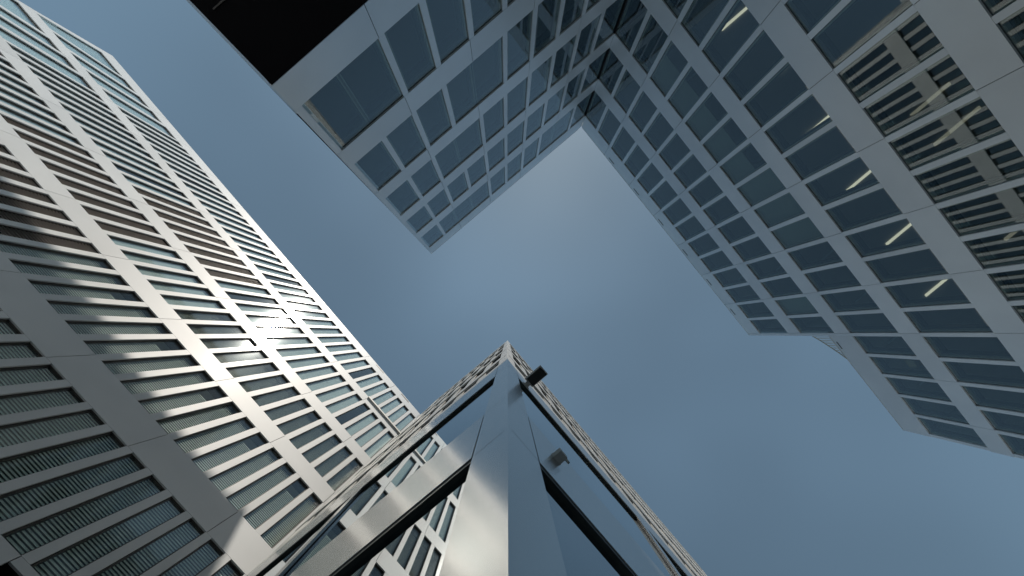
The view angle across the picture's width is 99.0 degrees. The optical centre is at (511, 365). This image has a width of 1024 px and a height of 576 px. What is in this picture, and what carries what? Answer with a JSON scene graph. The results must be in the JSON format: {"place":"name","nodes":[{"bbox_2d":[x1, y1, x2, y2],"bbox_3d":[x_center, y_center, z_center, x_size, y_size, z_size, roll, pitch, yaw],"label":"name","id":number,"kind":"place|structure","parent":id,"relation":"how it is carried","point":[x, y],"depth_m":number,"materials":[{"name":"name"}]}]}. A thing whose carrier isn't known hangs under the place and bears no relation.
{"place":"outdoors","nodes":[
{"label":"outdoors","id":0,"kind":"place"},
{"bbox_2d":[0,0,419,575],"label":"office tower","id":1,"kind":"structure","parent":0,"point":[195,380],"depth_m":14.62,"materials":[{"name":"metal"}]},
{"bbox_2d":[0,343,41,358],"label":"window","id":2,"kind":"structure","parent":1,"relation":"in","point":[34,350],"depth_m":9.72,"materials":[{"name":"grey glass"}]},
{"bbox_2d":[0,366,62,385],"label":"window","id":3,"kind":"structure","parent":1,"relation":"in","point":[57,375],"depth_m":9.53,"materials":[{"name":"grey glass"}]},
{"bbox_2d":[0,18,74,69],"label":"window","id":4,"kind":"structure","parent":1,"relation":"in","point":[2,23],"depth_m":21.07,"materials":[{"name":"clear glass"}]},
{"bbox_2d":[0,388,82,415],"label":"window","id":5,"kind":"structure","parent":1,"relation":"in","point":[80,400],"depth_m":9.32,"materials":[{"name":"grey glass"}]},
{"bbox_2d":[0,29,92,90],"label":"window","id":6,"kind":"structure","parent":1,"relation":"in","point":[3,35],"depth_m":20.68,"materials":[{"name":"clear glass"}]},
{"bbox_2d":[0,410,103,447],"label":"window","id":7,"kind":"structure","parent":1,"relation":"in","point":[91,412],"depth_m":9.06,"materials":[{"name":"grey glass"}]},
{"bbox_2d":[0,241,112,269],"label":"window","id":8,"kind":"structure","parent":1,"relation":"in","point":[6,243],"depth_m":12.49,"materials":[{"name":"grey glass"}]},
{"bbox_2d":[0,432,124,481],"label":"window","id":9,"kind":"structure","parent":1,"relation":"in","point":[114,437],"depth_m":8.81,"materials":[{"name":"grey glass"}]},
{"bbox_2d":[10,260,127,285],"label":"window","id":10,"kind":"structure","parent":1,"relation":"in","point":[17,262],"depth_m":12.42,"materials":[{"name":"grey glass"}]},
{"bbox_2d":[0,454,144,521],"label":"window","id":11,"kind":"structure","parent":1,"relation":"in","point":[137,462],"depth_m":8.54,"materials":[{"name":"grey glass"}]},
{"bbox_2d":[42,19,114,70],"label":"window","id":12,"kind":"structure","parent":1,"relation":"in","point":[90,51],"depth_m":26.16,"materials":[{"name":"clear glass"}]},
{"bbox_2d":[2,476,163,558],"bbox_3d":[-8.323,2.901,8.759,0.095,3.162,0.460,-40,-86,2],"label":"window","id":13,"kind":"structure","parent":1,"relation":"in","point":[18,548],"depth_m":8.38,"materials":[{"name":"grey glass"}]},
{"bbox_2d":[29,281,141,301],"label":"window","id":14,"kind":"structure","parent":1,"relation":"in","point":[34,282],"depth_m":12.36,"materials":[{"name":"grey glass"}]},
{"bbox_2d":[56,35,132,90],"bbox_3d":[-24.563,-17.725,25.887,0.080,4.520,1.060,-40,-86,2],"label":"window","id":15,"kind":"structure","parent":1,"relation":"in","point":[66,45],"depth_m":25.79,"materials":[{"name":"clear glass"}]},
{"bbox_2d":[47,301,155,317],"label":"window","id":16,"kind":"structure","parent":1,"relation":"in","point":[54,303],"depth_m":12.50,"materials":[{"name":"clear glass"}]},
{"bbox_2d":[31,497,184,575],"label":"window","id":17,"kind":"structure","parent":1,"relation":"in","point":[171,499],"depth_m":8.47,"materials":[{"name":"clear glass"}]},
{"bbox_2d":[66,322,169,333],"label":"window","id":18,"kind":"structure","parent":1,"relation":"in","point":[78,323],"depth_m":12.60,"materials":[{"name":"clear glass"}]},
{"bbox_2d":[89,73,159,121],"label":"window","id":19,"kind":"structure","parent":1,"relation":"in","point":[98,82],"depth_m":25.98,"materials":[{"name":"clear glass"}]},
{"bbox_2d":[85,340,184,353],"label":"window","id":20,"kind":"structure","parent":1,"relation":"in","point":[119,342],"depth_m":12.50,"materials":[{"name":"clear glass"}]},
{"bbox_2d":[104,91,173,137],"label":"window","id":21,"kind":"structure","parent":1,"relation":"in","point":[116,102],"depth_m":26.08,"materials":[{"name":"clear glass"}]},
{"bbox_2d":[108,236,179,258],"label":"window","id":22,"kind":"structure","parent":1,"relation":"in","point":[116,241],"depth_m":16.65,"materials":[{"name":"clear glass"}]},
{"bbox_2d":[94,519,203,575],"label":"window","id":23,"kind":"structure","parent":1,"relation":"in","point":[195,525],"depth_m":9.14,"materials":[{"name":"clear glass"}]},
{"bbox_2d":[103,356,198,373],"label":"window","id":24,"kind":"structure","parent":1,"relation":"in","point":[190,357],"depth_m":12.63,"materials":[{"name":"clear glass"}]},
{"bbox_2d":[122,251,191,271],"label":"window","id":25,"kind":"structure","parent":1,"relation":"in","point":[130,257],"depth_m":16.70,"materials":[{"name":"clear glass"}]},
{"bbox_2d":[121,371,211,393],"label":"window","id":26,"kind":"structure","parent":1,"relation":"in","point":[203,372],"depth_m":12.70,"materials":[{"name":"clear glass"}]},
{"bbox_2d":[135,266,201,283],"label":"window","id":27,"kind":"structure","parent":1,"relation":"in","point":[144,272],"depth_m":16.74,"materials":[{"name":"clear glass"}]},
{"bbox_2d":[148,281,213,296],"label":"window","id":28,"kind":"structure","parent":1,"relation":"in","point":[157,286],"depth_m":16.79,"materials":[{"name":"clear glass"}]},
{"bbox_2d":[139,387,225,413],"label":"window","id":29,"kind":"structure","parent":1,"relation":"in","point":[220,391],"depth_m":12.61,"materials":[{"name":"clear glass"}]},
{"bbox_2d":[159,540,222,575],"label":"window","id":30,"kind":"structure","parent":1,"relation":"in","point":[218,550],"depth_m":9.80,"materials":[{"name":"clear glass"}]},
{"bbox_2d":[162,296,223,308],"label":"window","id":31,"kind":"structure","parent":1,"relation":"in","point":[176,301],"depth_m":16.83,"materials":[{"name":"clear glass"}]},
{"bbox_2d":[156,402,239,433],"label":"window","id":32,"kind":"structure","parent":1,"relation":"in","point":[231,403],"depth_m":12.77,"materials":[{"name":"clear glass"}]},
{"bbox_2d":[174,418,253,452],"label":"window","id":33,"kind":"structure","parent":1,"relation":"in","point":[245,419],"depth_m":12.77,"materials":[{"name":"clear glass"}]},
{"bbox_2d":[192,433,267,471],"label":"window","id":34,"kind":"structure","parent":1,"relation":"in","point":[262,438],"depth_m":12.72,"materials":[{"name":"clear glass"}]},
{"bbox_2d":[209,448,280,491],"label":"window","id":35,"kind":"structure","parent":1,"relation":"in","point":[272,449],"depth_m":12.88,"materials":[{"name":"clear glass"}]},
{"bbox_2d":[226,464,294,510],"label":"window","id":36,"kind":"structure","parent":1,"relation":"in","point":[287,466],"depth_m":12.92,"materials":[{"name":"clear glass"}]},
{"bbox_2d":[244,478,307,529],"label":"window","id":37,"kind":"structure","parent":1,"relation":"in","point":[299,479],"depth_m":12.85,"materials":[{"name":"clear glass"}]},
{"bbox_2d":[261,493,320,547],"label":"window","id":38,"kind":"structure","parent":1,"relation":"in","point":[312,494],"depth_m":13.02,"materials":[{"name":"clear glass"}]},
{"bbox_2d":[247,340,706,575],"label":"corner tower","id":39,"kind":"structure","parent":0,"point":[468,474],"depth_m":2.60,"materials":[{"name":"metal"}]},
{"bbox_2d":[257,501,345,575],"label":"window","id":40,"kind":"structure","parent":39,"relation":"in","point":[271,570],"depth_m":6.24,"materials":[{"name":"mirror"}]},
{"bbox_2d":[284,377,494,575],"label":"window","id":41,"kind":"structure","parent":39,"relation":"in","point":[474,408],"depth_m":4.73,"materials":[{"name":"glass"}]},
{"bbox_2d":[519,380,674,575],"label":"window","id":42,"kind":"structure","parent":39,"relation":"in","point":[540,417],"depth_m":5.17,"materials":[{"name":"glass"}]},
{"bbox_2d":[19,0,1023,575],"label":"sky","id":43,"kind":"structure","parent":0,"point":[759,455],"materials":[{"name":"blue"}]},
{"bbox_2d":[186,0,1023,458],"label":"office building","id":44,"kind":"structure","parent":0,"point":[846,176],"depth_m":17.46,"materials":[{"name":"grey concrete"}]},
{"bbox_2d":[305,74,368,146],"bbox_3d":[-4.974,-7.195,12.339,1.250,2.760,0.310,-40,-86,2],"label":"window","id":45,"kind":"structure","parent":44,"relation":"in","point":[361,122],"depth_m":13.55,"materials":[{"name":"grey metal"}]},
{"bbox_2d":[338,39,401,122],"bbox_3d":[-3.996,-8.003,12.290,1.370,2.760,0.310,-40,-86,2],"label":"window","id":46,"kind":"structure","parent":44,"relation":"in","point":[391,96],"depth_m":13.30,"materials":[{"name":"grey metal"}]},
{"bbox_2d":[357,141,399,186],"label":"window","id":47,"kind":"structure","parent":44,"relation":"in","point":[394,168],"depth_m":17.45,"materials":[{"name":"grey metal"}]},
{"bbox_2d":[386,115,425,166],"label":"window","id":48,"kind":"structure","parent":44,"relation":"in","point":[420,146],"depth_m":17.22,"materials":[{"name":"grey metal"}]},
{"bbox_2d":[384,4,434,89],"bbox_3d":[-2.903,-8.932,12.234,1.160,2.760,0.270,-40,-86,2],"label":"window","id":49,"kind":"structure","parent":44,"relation":"in","point":[422,69],"depth_m":12.91,"materials":[{"name":"grey metal"}]},
{"bbox_2d":[416,90,450,143],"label":"window","id":50,"kind":"structure","parent":44,"relation":"in","point":[445,124],"depth_m":17.11,"materials":[{"name":"grey glass"}]},
{"bbox_2d":[426,0,466,60],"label":"window","id":51,"kind":"structure","parent":44,"relation":"in","point":[459,37],"depth_m":13.39,"materials":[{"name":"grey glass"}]},
{"bbox_2d":[447,65,475,121],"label":"window","id":52,"kind":"structure","parent":44,"relation":"in","point":[471,102],"depth_m":17.02,"materials":[{"name":"grey glass"}]},
{"bbox_2d":[455,119,481,161],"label":"window","id":53,"kind":"structure","parent":44,"relation":"in","point":[477,143],"depth_m":20.99,"materials":[{"name":"grey glass"}]},
{"bbox_2d":[470,0,500,31],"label":"window","id":54,"kind":"structure","parent":44,"relation":"in","point":[490,10],"depth_m":13.38,"materials":[{"name":"grey glass"}]},
{"bbox_2d":[471,38,501,102],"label":"window","id":55,"kind":"structure","parent":44,"relation":"in","point":[490,86],"depth_m":16.90,"materials":[{"name":"grey glass"}]},
{"bbox_2d":[483,98,502,139],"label":"window","id":56,"kind":"structure","parent":44,"relation":"in","point":[499,124],"depth_m":20.73,"materials":[{"name":"glass"}]},
{"bbox_2d":[507,78,526,122],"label":"window","id":57,"kind":"structure","parent":44,"relation":"in","point":[522,91],"depth_m":20.67,"materials":[{"name":"blue glass"}]},
{"bbox_2d":[507,11,531,76],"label":"window","id":58,"kind":"structure","parent":44,"relation":"in","point":[519,61],"depth_m":16.67,"materials":[{"name":"blue glass"}]},
{"bbox_2d":[529,57,550,103],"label":"window","id":59,"kind":"structure","parent":44,"relation":"in","point":[545,70],"depth_m":20.43,"materials":[{"name":"blue glass"}]},
{"bbox_2d":[534,0,559,53],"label":"window","id":60,"kind":"structure","parent":44,"relation":"in","point":[547,37],"depth_m":16.83,"materials":[{"name":"blue glass"}]},
{"bbox_2d":[551,35,575,84],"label":"window","id":61,"kind":"structure","parent":44,"relation":"in","point":[569,46],"depth_m":20.32,"materials":[{"name":"blue glass"}]},
{"bbox_2d":[560,0,583,31],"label":"window","id":62,"kind":"structure","parent":44,"relation":"in","point":[576,12],"depth_m":17.09,"materials":[{"name":"blue glass"}]},
{"bbox_2d":[573,15,599,65],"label":"window","id":63,"kind":"structure","parent":44,"relation":"in","point":[593,24],"depth_m":20.16,"materials":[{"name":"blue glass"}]},
{"bbox_2d":[595,0,623,46],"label":"window","id":64,"kind":"structure","parent":44,"relation":"in","point":[618,4],"depth_m":20.24,"materials":[{"name":"blue glass"}]},
{"bbox_2d":[617,0,647,49],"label":"window","id":65,"kind":"structure","parent":44,"relation":"in","point":[621,33],"depth_m":20.47,"materials":[{"name":"blue glass"}]},
{"bbox_2d":[634,15,667,72],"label":"window","id":66,"kind":"structure","parent":44,"relation":"in","point":[639,56],"depth_m":20.42,"materials":[{"name":"blue glass"}]},
{"bbox_2d":[651,41,687,94],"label":"window","id":67,"kind":"structure","parent":44,"relation":"in","point":[666,73],"depth_m":20.06,"materials":[{"name":"blue glass"}]},
{"bbox_2d":[669,66,707,117],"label":"window","id":68,"kind":"structure","parent":44,"relation":"in","point":[684,97],"depth_m":20.14,"materials":[{"name":"blue glass"}]},
{"bbox_2d":[682,0,728,44],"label":"window","id":69,"kind":"structure","parent":44,"relation":"in","point":[688,22],"depth_m":17.15,"materials":[{"name":"blue glass"}]},
{"bbox_2d":[687,92,727,139],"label":"window","id":70,"kind":"structure","parent":44,"relation":"in","point":[703,120],"depth_m":20.23,"materials":[{"name":"blue glass"}]},
{"bbox_2d":[704,118,747,161],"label":"window","id":71,"kind":"structure","parent":44,"relation":"in","point":[720,144],"depth_m":20.32,"materials":[{"name":"blue glass"}]},
{"bbox_2d":[704,0,759,71],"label":"window","id":72,"kind":"structure","parent":44,"relation":"in","point":[709,50],"depth_m":16.69,"materials":[{"name":"blue glass"}]},
{"bbox_2d":[721,142,766,183],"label":"window","id":73,"kind":"structure","parent":44,"relation":"in","point":[738,167],"depth_m":20.40,"materials":[{"name":"blue glass"}]},
{"bbox_2d":[725,30,783,98],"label":"window","id":74,"kind":"structure","parent":44,"relation":"in","point":[730,77],"depth_m":16.79,"materials":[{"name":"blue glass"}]},
{"bbox_2d":[738,168,785,205],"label":"window","id":75,"kind":"structure","parent":44,"relation":"in","point":[766,184],"depth_m":20.14,"materials":[{"name":"blue glass"}]},
{"bbox_2d":[745,62,807,126],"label":"window","id":76,"kind":"structure","parent":44,"relation":"in","point":[751,104],"depth_m":16.87,"materials":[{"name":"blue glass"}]},
{"bbox_2d":[755,192,804,226],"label":"window","id":77,"kind":"structure","parent":44,"relation":"in","point":[785,207],"depth_m":20.23,"materials":[{"name":"blue glass"}]},
{"bbox_2d":[776,297,817,314],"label":"window","id":78,"kind":"structure","parent":44,"relation":"in","point":[800,305],"depth_m":24.37,"materials":[{"name":"blue glass"}]},
{"bbox_2d":[772,217,823,247],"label":"window","id":79,"kind":"structure","parent":44,"relation":"in","point":[804,230],"depth_m":20.31,"materials":[{"name":"blue glass"}]},
{"bbox_2d":[766,94,832,153],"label":"window","id":80,"kind":"structure","parent":44,"relation":"in","point":[772,131],"depth_m":16.93,"materials":[{"name":"blue glass"}]},
{"bbox_2d":[787,0,840,32],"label":"window","id":81,"kind":"structure","parent":44,"relation":"in","point":[798,8],"depth_m":13.47,"materials":[{"name":"blue glass"}]},
{"bbox_2d":[789,241,841,269],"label":"window","id":82,"kind":"structure","parent":44,"relation":"in","point":[800,261],"depth_m":21.09,"materials":[{"name":"blue glass"}]},
{"bbox_2d":[786,126,855,178],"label":"window","id":83,"kind":"structure","parent":44,"relation":"in","point":[794,160],"depth_m":16.98,"materials":[{"name":"blue glass"}]},
{"bbox_2d":[806,265,860,290],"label":"window","id":84,"kind":"structure","parent":44,"relation":"in","point":[814,279],"depth_m":21.09,"materials":[{"name":"blue glass"}]},
{"bbox_2d":[807,157,878,204],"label":"window","id":85,"kind":"structure","parent":44,"relation":"in","point":[814,186],"depth_m":17.05,"materials":[{"name":"blue glass"}]},
{"bbox_2d":[823,289,878,310],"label":"window","id":86,"kind":"structure","parent":44,"relation":"in","point":[829,298],"depth_m":21.17,"materials":[{"name":"blue glass"}]},
{"bbox_2d":[813,0,912,66],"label":"window","id":87,"kind":"structure","parent":44,"relation":"in","point":[822,40],"depth_m":13.09,"materials":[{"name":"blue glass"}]},
{"bbox_2d":[827,188,901,230],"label":"window","id":88,"kind":"structure","parent":44,"relation":"in","point":[834,212],"depth_m":17.13,"materials":[{"name":"blue glass"}]},
{"bbox_2d":[838,313,896,331],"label":"window","id":89,"kind":"structure","parent":44,"relation":"in","point":[847,321],"depth_m":21.22,"materials":[{"name":"blue glass"}]},
{"bbox_2d":[855,336,914,354],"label":"window","id":90,"kind":"structure","parent":44,"relation":"in","point":[865,344],"depth_m":21.28,"materials":[{"name":"blue glass"}]},
{"bbox_2d":[847,218,924,255],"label":"window","id":91,"kind":"structure","parent":44,"relation":"in","point":[855,239],"depth_m":17.16,"materials":[{"name":"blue glass"}]},
{"bbox_2d":[839,11,943,101],"bbox_3d":[10.726,-8.717,12.392,0.310,2.760,1.180,-40,-86,2],"label":"window","id":92,"kind":"structure","parent":44,"relation":"in","point":[849,76],"depth_m":12.86,"materials":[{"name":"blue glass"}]},
{"bbox_2d":[871,357,932,377],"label":"window","id":93,"kind":"structure","parent":44,"relation":"in","point":[877,360],"depth_m":21.28,"materials":[{"name":"glass"}]},
{"bbox_2d":[867,248,947,281],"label":"window","id":94,"kind":"structure","parent":44,"relation":"in","point":[875,265],"depth_m":17.20,"materials":[{"name":"glass"}]},
{"bbox_2d":[887,377,950,400],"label":"window","id":95,"kind":"structure","parent":44,"relation":"in","point":[898,386],"depth_m":21.31,"materials":[{"name":"glass"}]},
{"bbox_2d":[865,54,974,135],"bbox_3d":[11.601,-7.692,12.475,0.310,2.760,1.180,-40,-86,2],"label":"window","id":96,"kind":"structure","parent":44,"relation":"in","point":[874,109],"depth_m":12.94,"materials":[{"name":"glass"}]},
{"bbox_2d":[887,278,969,306],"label":"window","id":97,"kind":"structure","parent":44,"relation":"in","point":[895,291],"depth_m":17.27,"materials":[{"name":"glass"}]},
{"bbox_2d":[904,398,967,422],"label":"window","id":98,"kind":"structure","parent":44,"relation":"in","point":[910,402],"depth_m":21.35,"materials":[{"name":"glass"}]},
{"bbox_2d":[890,97,1004,168],"bbox_3d":[12.492,-6.680,12.558,0.270,2.760,1.180,-40,-86,2],"label":"window","id":99,"kind":"structure","parent":44,"relation":"in","point":[899,143],"depth_m":13.02,"materials":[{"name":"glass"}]},
{"bbox_2d":[906,308,991,331],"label":"window","id":100,"kind":"structure","parent":44,"relation":"in","point":[916,318],"depth_m":17.35,"materials":[{"name":"glass"}]},
{"bbox_2d":[918,417,984,444],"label":"window","id":101,"kind":"structure","parent":44,"relation":"in","point":[926,422],"depth_m":21.43,"materials":[{"name":"glass"}]},
{"bbox_2d":[925,337,1013,359],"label":"window","id":102,"kind":"structure","parent":44,"relation":"in","point":[936,344],"depth_m":17.35,"materials":[{"name":"glass"}]},
{"bbox_2d":[916,138,1023,201],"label":"window","id":103,"kind":"structure","parent":44,"relation":"in","point":[925,178],"depth_m":13.19,"materials":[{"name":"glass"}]},
{"bbox_2d":[941,184,1023,234],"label":"window","id":104,"kind":"structure","parent":44,"relation":"in","point":[951,211],"depth_m":13.67,"materials":[{"name":"glass"}]},
{"bbox_2d":[944,361,1023,386],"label":"window","id":105,"kind":"structure","parent":44,"relation":"in","point":[956,370],"depth_m":17.57,"materials":[{"name":"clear glass"}]},
{"bbox_2d":[963,386,1023,411],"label":"window","id":106,"kind":"structure","parent":44,"relation":"in","point":[973,392],"depth_m":18.02,"materials":[{"name":"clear glass"}]},
{"bbox_2d":[966,229,1023,267],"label":"window","id":107,"kind":"structure","parent":44,"relation":"in","point":[976,245],"depth_m":14.02,"materials":[{"name":"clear glass"}]},
{"bbox_2d":[982,410,1023,433],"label":"window","id":108,"kind":"structure","parent":44,"relation":"in","point":[994,419],"depth_m":18.42,"materials":[{"name":"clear glass"}]},
{"bbox_2d":[990,269,1023,298],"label":"window","id":109,"kind":"structure","parent":44,"relation":"in","point":[1001,278],"depth_m":14.15,"materials":[{"name":"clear glass"}]},
{"bbox_2d":[999,7,1023,56],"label":"window","id":110,"kind":"structure","parent":44,"relation":"in","point":[1013,25],"depth_m":9.98,"materials":[{"name":"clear glass"}]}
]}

